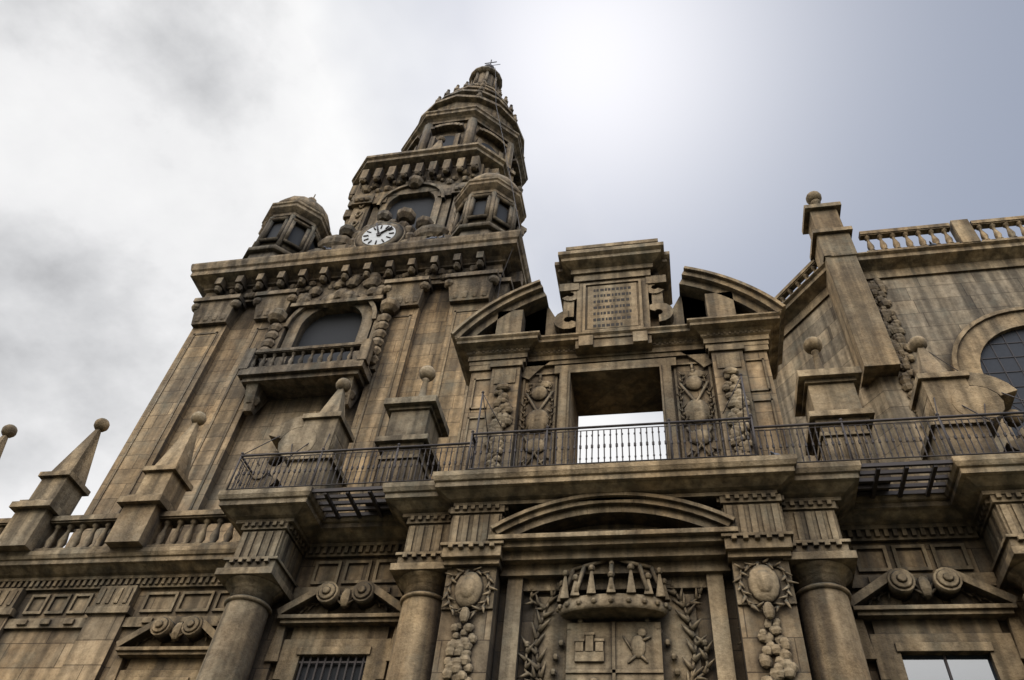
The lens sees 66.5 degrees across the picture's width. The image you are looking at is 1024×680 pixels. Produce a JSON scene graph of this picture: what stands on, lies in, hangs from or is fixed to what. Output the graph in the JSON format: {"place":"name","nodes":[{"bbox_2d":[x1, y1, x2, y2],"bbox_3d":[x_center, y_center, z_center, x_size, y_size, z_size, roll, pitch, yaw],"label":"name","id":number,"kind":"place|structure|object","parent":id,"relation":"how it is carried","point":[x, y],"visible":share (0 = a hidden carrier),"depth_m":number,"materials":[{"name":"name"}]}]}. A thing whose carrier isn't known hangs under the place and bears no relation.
{"place":"outdoors","nodes":[
{"label":"outdoors","id":0,"kind":"place"},
{"bbox_2d":[65,289,488,547],"bbox_3d":[-6.516,11.204,25.930,12.480,25.400,12.480,-5,-49,10],"label":"tower shaft","id":1,"kind":"object","parent":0,"point":[427,337],"visible":0.18,"depth_m":26.94,"materials":[{"name":"beige stone"}]},
{"bbox_2d":[89,229,531,543],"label":"bell tower","id":2,"kind":"structure","parent":1,"relation":"attached to","point":[292,297],"depth_m":30.55,"materials":[{"name":"beige stone"}]},
{"bbox_2d":[242,173,525,258],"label":"corner turrets","id":3,"kind":"object","parent":2,"relation":"on","point":[308,217],"visible":0.27,"depth_m":35.78,"materials":[{"name":"beige stone"}]},
{"bbox_2d":[344,196,456,230],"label":"pilasters","id":4,"kind":"object","parent":2,"relation":"on","point":[444,216],"visible":0.05,"depth_m":40.29,"materials":[{"name":"stone"}]},
{"bbox_2d":[0,0,1023,547],"label":"sky","id":5,"kind":"structure","parent":0,"point":[143,142],"materials":[{"name":"grey"}]},
{"bbox_2d":[455,296,789,469],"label":"wall","id":6,"kind":"structure","parent":0,"point":[617,393],"depth_m":20.72,"materials":[{"name":"beige stone"}]},
{"bbox_2d":[248,532,1023,679],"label":"facade wall","id":7,"kind":"structure","parent":0,"point":[487,631],"depth_m":14.54,"materials":[{"name":"brown stone"}]},
{"label":"paving","id":8,"kind":"structure","parent":0,"visible":0},
{"bbox_2d":[0,588,229,679],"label":"wall","id":9,"kind":"structure","parent":8,"relation":"on","point":[87,651],"depth_m":18.56,"materials":[{"name":"brown stone"}]},
{"bbox_2d":[0,411,240,679],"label":"side balustrade","id":10,"kind":"object","parent":9,"relation":"on","point":[44,519],"visible":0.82,"depth_m":19.82,"materials":[{"name":"beige stone"}]},
{"bbox_2d":[267,135,507,363],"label":"window openings","id":11,"kind":"object","parent":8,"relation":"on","point":[335,328],"visible":0.35,"depth_m":30.49,"materials":[{"name":"grey glass"}]},
{"bbox_2d":[307,142,509,251],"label":"stage","id":12,"kind":"object","parent":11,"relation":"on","point":[386,182],"visible":0.3,"depth_m":41.98,"materials":[{"name":"beige stone"}]},
{"bbox_2d":[362,225,395,244],"bbox_3d":[-6.108,-4.817,35.807,1.600,1.600,0.030,-5,-49,10],"label":"clock face","id":13,"kind":"object","parent":12,"relation":"attached to","point":[372,236],"visible":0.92,"depth_m":35.73},
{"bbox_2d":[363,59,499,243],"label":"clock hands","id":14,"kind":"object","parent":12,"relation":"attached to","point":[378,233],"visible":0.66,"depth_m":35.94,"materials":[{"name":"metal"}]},
{"bbox_2d":[401,79,527,236],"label":"lantern","id":15,"kind":"object","parent":12,"relation":"on","point":[435,122],"visible":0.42,"depth_m":48.14,"materials":[{"name":"beige stone"}]},
{"bbox_2d":[419,66,523,182],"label":"tower dome","id":16,"kind":"structure","parent":12,"relation":"on","point":[490,100],"depth_m":50.80,"materials":[{"name":"beige stone"}]},
{"bbox_2d":[495,68,519,297],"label":"tower cables","id":17,"kind":"object","parent":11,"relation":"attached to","point":[512,190],"depth_m":34.78,"materials":[{"name":"metal"}]},
{"bbox_2d":[0,453,1023,679],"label":"facade","id":18,"kind":"object","parent":8,"relation":"on","point":[802,527],"visible":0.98,"depth_m":15.32,"materials":[{"name":"beige stone"}]},
{"bbox_2d":[296,658,366,679],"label":"dark window","id":19,"kind":"structure","parent":18,"relation":"attached to","point":[333,672],"depth_m":15.62,"materials":[{"name":"black metal"}]},
{"bbox_2d":[284,234,936,487],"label":"pigeons","id":20,"kind":"object","parent":18,"relation":"on","point":[930,244],"visible":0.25,"depth_m":26.64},
{"bbox_2d":[488,492,740,679],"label":"portal","id":21,"kind":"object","parent":18,"relation":"attached to","point":[661,546],"depth_m":14.70,"materials":[{"name":"stone"}]},
{"bbox_2d":[451,238,785,469],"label":"gable","id":22,"kind":"structure","parent":18,"relation":"on","point":[744,317],"depth_m":21.78,"materials":[{"name":"beige stone"}]},
{"bbox_2d":[593,286,631,327],"bbox_3d":[2.913,-0.976,22.668,1.100,1.740,0.003,-5,-49,10],"label":"inscription","id":23,"kind":"object","parent":22,"relation":"attached to","point":[608,306],"visible":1,"depth_m":22.66,"materials":[{"name":"grey stone"}]},
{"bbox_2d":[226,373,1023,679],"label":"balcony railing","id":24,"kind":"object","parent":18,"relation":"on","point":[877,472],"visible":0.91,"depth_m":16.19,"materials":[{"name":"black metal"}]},
{"bbox_2d":[363,336,890,510],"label":"pedestals","id":25,"kind":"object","parent":18,"relation":"on","point":[822,394],"depth_m":17.85,"materials":[{"name":"stone"}]},
{"bbox_2d":[238,336,1023,512],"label":"pinnacles","id":26,"kind":"object","parent":18,"relation":"on","point":[952,392],"visible":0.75,"depth_m":17.43,"materials":[{"name":"stone"}]},
{"bbox_2d":[928,351,1021,428],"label":"cables","id":27,"kind":"object","parent":26,"relation":"attached to","point":[957,370],"visible":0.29,"depth_m":18.09,"materials":[{"name":"metal"}]},
{"bbox_2d":[902,655,997,679],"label":"window glass","id":28,"kind":"object","parent":18,"relation":"attached to","point":[961,667],"visible":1,"depth_m":13.57,"materials":[{"name":"white glass"}]},
{"bbox_2d":[773,267,1023,490],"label":"wall","id":29,"kind":"structure","parent":8,"relation":"on","point":[939,313],"depth_m":25.24,"materials":[{"name":"stone"}]},
{"bbox_2d":[774,191,1023,451],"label":"parapet wall","id":30,"kind":"structure","parent":29,"relation":"attached to","point":[843,273],"depth_m":26.33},
{"bbox_2d":[980,329,1023,437],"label":"window glass","id":31,"kind":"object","parent":29,"relation":"attached to","point":[1008,364],"depth_m":22.99,"materials":[{"name":"black glass"}]},
{"bbox_2d":[980,330,1023,436],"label":"window grille","id":32,"kind":"object","parent":29,"relation":"attached to","point":[990,344],"visible":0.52,"depth_m":22.98,"materials":[{"name":"metal"}]}
]}

